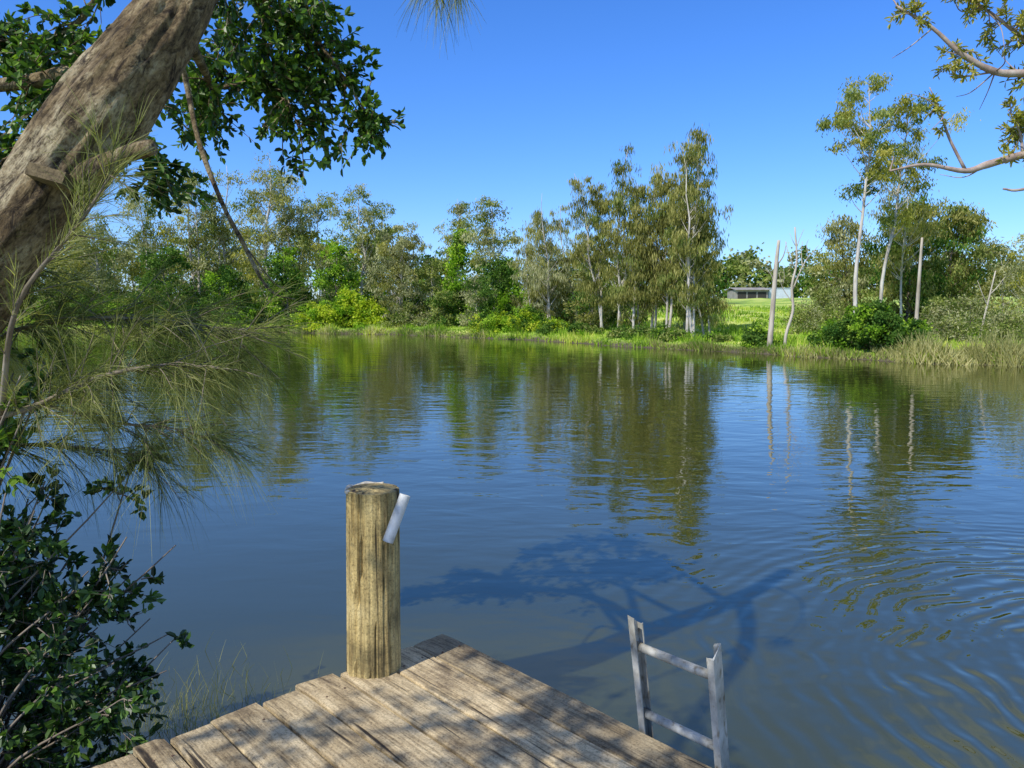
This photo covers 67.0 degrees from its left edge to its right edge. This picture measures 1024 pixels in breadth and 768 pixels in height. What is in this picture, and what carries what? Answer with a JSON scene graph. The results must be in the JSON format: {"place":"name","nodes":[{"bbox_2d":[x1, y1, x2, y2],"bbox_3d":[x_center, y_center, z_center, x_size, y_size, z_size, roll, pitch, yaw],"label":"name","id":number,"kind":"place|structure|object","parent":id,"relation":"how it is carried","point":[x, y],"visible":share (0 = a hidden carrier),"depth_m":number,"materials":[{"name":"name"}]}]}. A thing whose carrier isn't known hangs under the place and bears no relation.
{"place":"outdoors","nodes":[
{"label":"outdoors","id":0,"kind":"place"},
{"bbox_2d":[0,332,1023,767],"bbox_3d":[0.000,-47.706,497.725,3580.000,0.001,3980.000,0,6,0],"label":"river water","id":1,"kind":"structure","parent":0,"point":[826,554],"depth_m":8.21,"materials":[{"name":"blue liquid"}]},
{"bbox_2d":[0,429,194,767],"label":"mangrove shrub","id":2,"kind":"object","parent":1,"relation":"in","point":[39,721],"visible":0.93,"depth_m":3.37,"materials":[{"name":"green plant"}]},
{"bbox_2d":[95,633,321,759],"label":"water reeds","id":3,"kind":"object","parent":1,"relation":"in","point":[184,716],"visible":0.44,"depth_m":4.58,"materials":[{"name":"green plant"}]},
{"bbox_2d":[93,634,710,767],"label":"wooden dock","id":4,"kind":"object","parent":1,"relation":"in","point":[442,701],"visible":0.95,"depth_m":2.94,"materials":[{"name":"brown wood"}]},
{"bbox_2d":[344,481,409,678],"bbox_3d":[-0.608,1.901,3.479,0.261,2.923,0.313,-3,7,-28],"label":"mooring post","id":5,"kind":"object","parent":4,"relation":"on","point":[375,511],"visible":0.74,"depth_m":3.31,"materials":[{"name":"wood"}]},
{"bbox_2d":[628,615,729,767],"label":"dock ladder","id":6,"kind":"object","parent":4,"relation":"attached to","point":[712,672],"visible":0.96,"depth_m":2.78,"materials":[{"name":"metal"}]},
{"bbox_2d":[870,329,1023,366],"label":"reeds","id":7,"kind":"object","parent":1,"relation":"in","point":[1009,348],"visible":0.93,"depth_m":32.01,"materials":[{"name":"plant"}]},
{"bbox_2d":[0,0,1023,299],"label":"sky","id":8,"kind":"structure","parent":0,"point":[547,92],"materials":[{"name":"blue"}]},
{"bbox_2d":[4,296,1023,366],"bbox_3d":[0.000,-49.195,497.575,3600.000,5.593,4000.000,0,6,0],"label":"ground","id":9,"kind":"structure","parent":0,"point":[760,302],"depth_m":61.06,"materials":[{"name":"green plant"}]},
{"bbox_2d":[37,236,99,296],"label":"gum tree","id":10,"kind":"object","parent":9,"relation":"on","point":[51,284],"visible":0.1,"depth_m":82.57,"materials":[{"name":"green plant"}]},
{"bbox_2d":[50,212,132,299],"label":"gum tree","id":11,"kind":"object","parent":9,"relation":"on","point":[101,274],"visible":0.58,"depth_m":78.40,"materials":[{"name":"green plant"}]},
{"bbox_2d":[76,292,131,324],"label":"wild shrub","id":12,"kind":"object","parent":9,"relation":"on","point":[104,308],"visible":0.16,"depth_m":72.89,"materials":[{"name":"green plant"}]},
{"bbox_2d":[113,193,185,297],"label":"gum tree","id":13,"kind":"object","parent":9,"relation":"on","point":[149,238],"visible":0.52,"depth_m":81.93,"materials":[{"name":"green plant"}]},
{"bbox_2d":[129,243,203,321],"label":"vine covered tree","id":14,"kind":"object","parent":9,"relation":"on","point":[164,257],"visible":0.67,"depth_m":74.49,"materials":[{"name":"green plant"}]},
{"bbox_2d":[0,75,347,559],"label":"casuarina tree","id":15,"kind":"object","parent":9,"relation":"on","point":[218,373],"visible":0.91,"depth_m":3.10,"materials":[{"name":"green plant"}]},
{"bbox_2d":[152,168,234,302],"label":"gum tree","id":16,"kind":"object","parent":9,"relation":"on","point":[189,240],"visible":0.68,"depth_m":78.36,"materials":[{"name":"green plant"}]},
{"bbox_2d":[0,0,405,333],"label":"leaning tree","id":17,"kind":"object","parent":9,"relation":"on","point":[137,45],"visible":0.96,"depth_m":3.89,"materials":[{"name":"green plant"}]},
{"bbox_2d":[0,341,66,523],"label":"mangrove shrub","id":18,"kind":"object","parent":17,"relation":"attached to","point":[14,480],"visible":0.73,"depth_m":3.11,"materials":[{"name":"green plant"}]},
{"bbox_2d":[25,162,75,190],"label":"nailed wood block","id":19,"kind":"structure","parent":17,"relation":"attached to","point":[34,171],"depth_m":2.74,"materials":[{"name":"brown wood"}]},
{"bbox_2d":[395,0,486,57],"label":"hanging casuarina branch","id":20,"kind":"object","parent":17,"relation":"attached to","point":[449,11],"visible":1,"depth_m":2.89,"materials":[{"name":"green plant"}]},
{"bbox_2d":[185,165,264,301],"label":"gum tree","id":21,"kind":"object","parent":9,"relation":"on","point":[221,229],"visible":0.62,"depth_m":80.70,"materials":[{"name":"green plant"}]},
{"bbox_2d":[198,264,260,324],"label":"vine covered tree","id":22,"kind":"object","parent":9,"relation":"on","point":[227,279],"visible":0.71,"depth_m":73.64,"materials":[{"name":"green plant"}]},
{"bbox_2d":[3,323,486,337],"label":"reeds","id":23,"kind":"object","parent":9,"relation":"on","point":[425,333],"visible":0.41,"depth_m":66.12,"materials":[{"name":"green plant"}]},
{"bbox_2d":[222,151,309,301],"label":"gum tree","id":24,"kind":"object","parent":9,"relation":"on","point":[272,193],"visible":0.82,"depth_m":77.68,"materials":[{"name":"green plant"}]},
{"bbox_2d":[258,246,313,323],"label":"vine covered tree","id":25,"kind":"object","parent":9,"relation":"on","point":[281,264],"visible":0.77,"depth_m":74.98,"materials":[{"name":"green plant"}]},
{"bbox_2d":[257,173,322,299],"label":"gum tree","id":26,"kind":"object","parent":9,"relation":"on","point":[300,225],"visible":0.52,"depth_m":80.09,"materials":[{"name":"green plant"}]},
{"bbox_2d":[290,300,345,330],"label":"lantana bush","id":27,"kind":"object","parent":9,"relation":"on","point":[317,313],"visible":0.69,"depth_m":70.84,"materials":[{"name":"green plant"}]},
{"bbox_2d":[285,190,353,294],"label":"gum tree","id":28,"kind":"object","parent":9,"relation":"on","point":[324,206],"visible":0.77,"depth_m":80.23,"materials":[{"name":"green plant"}]},
{"bbox_2d":[305,235,363,318],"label":"vine covered tree","id":29,"kind":"object","parent":9,"relation":"on","point":[332,274],"visible":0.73,"depth_m":73.07,"materials":[{"name":"green plant"}]},
{"bbox_2d":[18,275,664,326],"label":"undergrowth","id":30,"kind":"object","parent":9,"relation":"on","point":[614,317],"visible":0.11,"depth_m":76.11,"materials":[{"name":"green plant"}]},
{"bbox_2d":[317,284,374,327],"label":"lantana bush","id":31,"kind":"object","parent":9,"relation":"on","point":[347,300],"visible":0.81,"depth_m":70.94,"materials":[{"name":"green plant"}]},
{"bbox_2d":[325,182,390,295],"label":"gum tree","id":32,"kind":"object","parent":9,"relation":"on","point":[359,237],"visible":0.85,"depth_m":74.72,"materials":[{"name":"green plant"}]},
{"bbox_2d":[345,296,390,327],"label":"lantana bush","id":33,"kind":"object","parent":9,"relation":"on","point":[372,307],"visible":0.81,"depth_m":70.50,"materials":[{"name":"green plant"}]},
{"bbox_2d":[344,201,400,288],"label":"gum tree","id":34,"kind":"object","parent":9,"relation":"on","point":[388,229],"visible":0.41,"depth_m":76.18,"materials":[{"name":"green plant"}]},
{"bbox_2d":[30,223,728,315],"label":"distant trees","id":35,"kind":"object","parent":9,"relation":"on","point":[475,266],"visible":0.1,"depth_m":98.94,"materials":[{"name":"green plant"}]},
{"bbox_2d":[361,221,433,319],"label":"paperbark tree","id":36,"kind":"object","parent":9,"relation":"on","point":[398,272],"visible":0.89,"depth_m":70.13,"materials":[{"name":"green plant"}]},
{"bbox_2d":[376,300,434,327],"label":"wild shrub","id":37,"kind":"object","parent":9,"relation":"on","point":[405,316],"visible":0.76,"depth_m":69.06,"materials":[{"name":"green plant"}]},
{"bbox_2d":[414,258,457,323],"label":"paperbark tree","id":38,"kind":"object","parent":9,"relation":"on","point":[431,273],"visible":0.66,"depth_m":70.54,"materials":[{"name":"green plant"}]},
{"bbox_2d":[424,287,467,326],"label":"wild shrub","id":39,"kind":"object","parent":9,"relation":"on","point":[449,298],"visible":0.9,"depth_m":66.83,"materials":[{"name":"green plant"}]},
{"bbox_2d":[436,228,475,318],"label":"vine covered tree","id":40,"kind":"object","parent":9,"relation":"on","point":[457,251],"visible":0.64,"depth_m":69.05,"materials":[{"name":"green plant"}]},
{"bbox_2d":[433,200,478,280],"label":"gum tree","id":41,"kind":"object","parent":9,"relation":"on","point":[459,209],"visible":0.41,"depth_m":72.68,"materials":[{"name":"green plant"}]},
{"bbox_2d":[454,267,497,326],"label":"paperbark tree","id":42,"kind":"object","parent":9,"relation":"on","point":[476,299],"visible":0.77,"depth_m":62.06,"materials":[{"name":"green plant"}]},
{"bbox_2d":[450,195,523,289],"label":"gum tree","id":43,"kind":"object","parent":9,"relation":"on","point":[488,241],"visible":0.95,"depth_m":66.11,"materials":[{"name":"green plant"}]},
{"bbox_2d":[466,308,518,332],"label":"wild shrub","id":44,"kind":"object","parent":9,"relation":"on","point":[491,320],"visible":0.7,"depth_m":58.69,"materials":[{"name":"green plant"}]},
{"bbox_2d":[472,254,525,314],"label":"vine covered tree","id":45,"kind":"object","parent":9,"relation":"on","point":[505,281],"visible":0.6,"depth_m":64.68,"materials":[{"name":"green plant"}]},
{"bbox_2d":[5,317,1023,365],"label":"bank grass","id":46,"kind":"structure","parent":9,"relation":"on","point":[570,335],"depth_m":48.60,"materials":[{"name":"green plant"}]},
{"bbox_2d":[499,302,546,332],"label":"wild shrub","id":47,"kind":"object","parent":9,"relation":"on","point":[525,316],"visible":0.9,"depth_m":56.60,"materials":[{"name":"green plant"}]},
{"bbox_2d":[507,212,559,323],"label":"casuarina tree","id":48,"kind":"object","parent":9,"relation":"on","point":[529,253],"visible":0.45,"depth_m":59.16,"materials":[{"name":"green plant"}]},
{"bbox_2d":[520,199,572,321],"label":"casuarina tree","id":49,"kind":"object","parent":9,"relation":"on","point":[539,276],"visible":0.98,"depth_m":57.09,"materials":[{"name":"green plant"}]},
{"bbox_2d":[532,315,569,333],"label":"wild shrub","id":50,"kind":"object","parent":9,"relation":"on","point":[546,325],"visible":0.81,"depth_m":54.61,"materials":[{"name":"green plant"}]},
{"bbox_2d":[529,259,578,322],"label":"paperbark tree","id":51,"kind":"object","parent":9,"relation":"on","point":[566,298],"visible":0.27,"depth_m":59.18,"materials":[{"name":"green plant"}]},
{"bbox_2d":[544,204,602,322],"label":"casuarina tree","id":52,"kind":"object","parent":9,"relation":"on","point":[557,227],"visible":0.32,"depth_m":58.99,"materials":[{"name":"green plant"}]},
{"bbox_2d":[564,318,604,334],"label":"mangrove bush","id":53,"kind":"object","parent":9,"relation":"on","point":[581,327],"visible":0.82,"depth_m":51.67,"materials":[{"name":"green plant"}]},
{"bbox_2d":[562,248,614,328],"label":"paperbark tree","id":54,"kind":"object","parent":9,"relation":"on","point":[591,318],"visible":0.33,"depth_m":55.33,"materials":[{"name":"green plant"}]},
{"bbox_2d":[559,174,621,327],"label":"casuarina tree","id":55,"kind":"object","parent":9,"relation":"on","point":[595,285],"visible":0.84,"depth_m":52.53,"materials":[{"name":"green plant"}]},
{"bbox_2d":[602,324,636,338],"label":"mangrove bush","id":56,"kind":"object","parent":9,"relation":"on","point":[615,332],"visible":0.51,"depth_m":48.66,"materials":[{"name":"green plant"}]},
{"bbox_2d":[590,143,650,327],"bbox_3d":[7.269,-9.383,50.426,4.287,12.470,4.741,0,6,0],"label":"casuarina tree","id":57,"kind":"object","parent":9,"relation":"on","point":[618,199],"visible":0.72,"depth_m":50.41,"materials":[{"name":"green plant"}]},
{"bbox_2d":[605,182,665,328],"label":"casuarina tree","id":58,"kind":"object","parent":9,"relation":"on","point":[638,295],"visible":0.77,"depth_m":49.29,"materials":[{"name":"green plant"}]},
{"bbox_2d":[620,323,650,339],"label":"mangrove bush","id":59,"kind":"object","parent":9,"relation":"on","point":[634,332],"visible":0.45,"depth_m":47.20,"materials":[{"name":"green plant"}]},
{"bbox_2d":[623,161,673,328],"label":"casuarina tree","id":60,"kind":"object","parent":9,"relation":"on","point":[659,187],"visible":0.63,"depth_m":48.79,"materials":[{"name":"green plant"}]},
{"bbox_2d":[642,322,672,338],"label":"mangrove bush","id":61,"kind":"object","parent":9,"relation":"on","point":[664,326],"visible":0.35,"depth_m":46.15,"materials":[{"name":"green plant"}]},
{"bbox_2d":[652,327,694,341],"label":"mangrove bush","id":62,"kind":"object","parent":9,"relation":"on","point":[673,333],"visible":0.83,"depth_m":44.74,"materials":[{"name":"green plant"}]},
{"bbox_2d":[645,150,704,328],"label":"casuarina tree","id":63,"kind":"object","parent":9,"relation":"on","point":[664,263],"visible":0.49,"depth_m":48.04,"materials":[{"name":"green plant"}]},
{"bbox_2d":[654,203,717,329],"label":"casuarina tree","id":64,"kind":"object","parent":9,"relation":"on","point":[683,321],"visible":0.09,"depth_m":49.28,"materials":[{"name":"green plant"}]},
{"bbox_2d":[664,122,733,335],"bbox_3d":[10.859,-8.886,45.496,4.511,12.759,4.244,-2,6,-19],"label":"casuarina tree","id":65,"kind":"object","parent":9,"relation":"on","point":[688,251],"visible":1,"depth_m":45.08,"materials":[{"name":"green plant"}]},
{"bbox_2d":[661,186,738,337],"bbox_3d":[11.186,-7.287,46.633,4.501,9.258,3.600,-3,6,-24],"label":"casuarina tree","id":66,"kind":"object","parent":9,"relation":"on","point":[707,311],"visible":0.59,"depth_m":46.30,"materials":[{"name":"green plant"}]},
{"bbox_2d":[701,331,735,342],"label":"mangrove bush","id":67,"kind":"object","parent":9,"relation":"on","point":[717,337],"visible":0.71,"depth_m":43.20,"materials":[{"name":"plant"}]},
{"bbox_2d":[725,288,790,298],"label":"farm shed","id":68,"kind":"structure","parent":9,"relation":"on","point":[740,293],"depth_m":146.12,"materials":[{"name":"metal"}]},
{"bbox_2d":[736,323,779,347],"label":"mangrove bush","id":69,"kind":"object","parent":9,"relation":"on","point":[756,336],"visible":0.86,"depth_m":40.15,"materials":[{"name":"green plant"}]},
{"bbox_2d":[647,338,881,360],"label":"reeds","id":70,"kind":"object","parent":9,"relation":"on","point":[810,353],"visible":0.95,"depth_m":38.06,"materials":[{"name":"green plant"}]},
{"bbox_2d":[767,227,817,345],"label":"dead tree","id":71,"kind":"object","parent":9,"relation":"on","point":[772,310],"depth_m":38.96,"materials":[{"name":"grey wood"}]},
{"bbox_2d":[777,299,831,334],"bbox_3d":[17.819,-4.051,47.051,3.455,2.318,3.626,-4,7,-34],"label":"scrub bush","id":72,"kind":"object","parent":9,"relation":"on","point":[812,315],"visible":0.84,"depth_m":46.41,"materials":[{"name":"green plant"}]},
{"bbox_2d":[796,279,851,328],"bbox_3d":[20.355,-5.098,49.679,3.673,3.341,3.342,-5,8,-43],"label":"scrub bush","id":73,"kind":"object","parent":9,"relation":"on","point":[822,299],"visible":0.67,"depth_m":49.40,"materials":[{"name":"green plant"}]},
{"bbox_2d":[806,315,861,349],"bbox_3d":[15.272,-2.352,36.815,3.255,1.987,2.646,-5,7,-39],"label":"mangrove bush","id":74,"kind":"object","parent":9,"relation":"on","point":[825,334],"visible":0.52,"depth_m":36.54,"materials":[{"name":"green plant"}]},
{"bbox_2d":[803,210,884,321],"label":"casuarina tree","id":75,"kind":"object","parent":9,"relation":"on","point":[841,236],"visible":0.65,"depth_m":52.93,"materials":[{"name":"green plant"}]},
{"bbox_2d":[701,242,1023,297],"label":"distant trees","id":76,"kind":"object","parent":9,"relation":"on","point":[741,266],"visible":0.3,"depth_m":199.06,"materials":[{"name":"green plant"}]},
{"bbox_2d":[815,71,914,312],"bbox_3d":[18.412,-9.234,40.901,4.442,14.026,5.466,4,7,36],"label":"tall gum tree","id":77,"kind":"object","parent":9,"relation":"on","point":[843,120],"visible":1,"depth_m":40.22,"materials":[{"name":"green plant"}]},
{"bbox_2d":[806,297,937,348],"bbox_3d":[16.797,-2.672,36.012,5.169,2.757,4.952,0,6,0],"label":"mangrove bush","id":78,"kind":"object","parent":9,"relation":"on","point":[873,324],"visible":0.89,"depth_m":35.09,"materials":[{"name":"green plant"}]},
{"bbox_2d":[864,139,946,313],"bbox_3d":[23.422,-8.752,46.140,4.586,11.419,5.509,0,6,0],"label":"gum tree","id":79,"kind":"object","parent":9,"relation":"on","point":[898,237],"visible":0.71,"depth_m":45.95,"materials":[{"name":"green plant"}]},
{"bbox_2d":[885,317,940,347],"bbox_3d":[18.214,-2.255,35.374,2.686,1.610,2.779,0,6,0],"label":"mangrove bush","id":80,"kind":"object","parent":9,"relation":"on","point":[917,329],"visible":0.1,"depth_m":35.06,"materials":[{"name":"green plant"}]},
{"bbox_2d":[852,193,975,322],"bbox_3d":[25.355,-7.830,49.888,6.213,8.889,7.155,-1,6,-14],"label":"casuarina tree","id":81,"kind":"object","parent":9,"relation":"on","point":[891,291],"visible":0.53,"depth_m":49.00,"materials":[{"name":"green plant"}]},
{"bbox_2d":[851,91,980,300],"bbox_3d":[20.735,-8.993,41.798,4.353,13.008,6.042,-3,6,-25],"label":"tall gum tree","id":82,"kind":"object","parent":9,"relation":"on","point":[897,214],"visible":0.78,"depth_m":41.37,"materials":[{"name":"green plant"}]},
{"bbox_2d":[914,238,922,318],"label":"dead tree trunk","id":83,"kind":"object","parent":9,"relation":"on","point":[917,303],"visible":0.69,"depth_m":37.64,"materials":[{"name":"grey wood"}]},
{"bbox_2d":[909,293,960,335],"bbox_3d":[23.672,-3.757,42.641,3.350,2.635,3.301,-4,7,-34],"label":"scrub bush","id":84,"kind":"object","parent":9,"relation":"on","point":[935,308],"visible":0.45,"depth_m":42.49,"materials":[{"name":"green plant"}]},
{"bbox_2d":[884,0,1023,191],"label":"overhanging gum tree","id":85,"kind":"object","parent":9,"relation":"on","point":[1017,117],"visible":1,"depth_m":8.71,"materials":[{"name":"green plant"}]},
{"bbox_2d":[927,308,983,341],"bbox_3d":[21.248,-2.780,37.740,3.006,1.938,2.746,-3,6,-25],"label":"scrub bush","id":86,"kind":"object","parent":9,"relation":"on","point":[950,329],"visible":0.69,"depth_m":37.47,"materials":[{"name":"green plant"}]},
{"bbox_2d":[903,199,1008,319],"bbox_3d":[29.161,-7.942,51.511,6.093,8.497,5.680,0,6,0],"label":"casuarina tree","id":87,"kind":"object","parent":9,"relation":"on","point":[972,226],"visible":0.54,"depth_m":50.45,"materials":[{"name":"green plant"}]},
{"bbox_2d":[932,291,1001,333],"bbox_3d":[24.822,-3.759,41.778,3.720,2.544,3.323,5,8,43],"label":"scrub bush","id":88,"kind":"object","parent":9,"relation":"on","point":[964,304],"visible":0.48,"depth_m":41.76,"materials":[{"name":"green plant"}]},
{"bbox_2d":[977,271,1004,336],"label":"dead tree","id":89,"kind":"object","parent":9,"relation":"on","point":[987,302],"visible":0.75,"depth_m":39.71,"materials":[{"name":"grey wood"}]},
{"bbox_2d":[965,303,1023,341],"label":"scrub bush","id":90,"kind":"object","parent":9,"relation":"on","point":[994,322],"visible":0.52,"depth_m":37.61,"materials":[{"name":"green plant"}]},
{"bbox_2d":[973,237,1023,320],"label":"casuarina tree","id":91,"kind":"object","parent":9,"relation":"on","point":[997,274],"visible":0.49,"depth_m":49.72,"materials":[{"name":"green plant"}]},
{"bbox_2d":[980,233,1023,310],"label":"gum tree","id":92,"kind":"object","parent":9,"relation":"on","point":[1012,254],"visible":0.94,"depth_m":41.08,"materials":[{"name":"green plant"}]},
{"bbox_2d":[997,302,1023,342],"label":"scrub bush","id":93,"kind":"object","parent":9,"relation":"on","point":[1017,330],"visible":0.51,"depth_m":36.18,"materials":[{"name":"green plant"}]}
]}

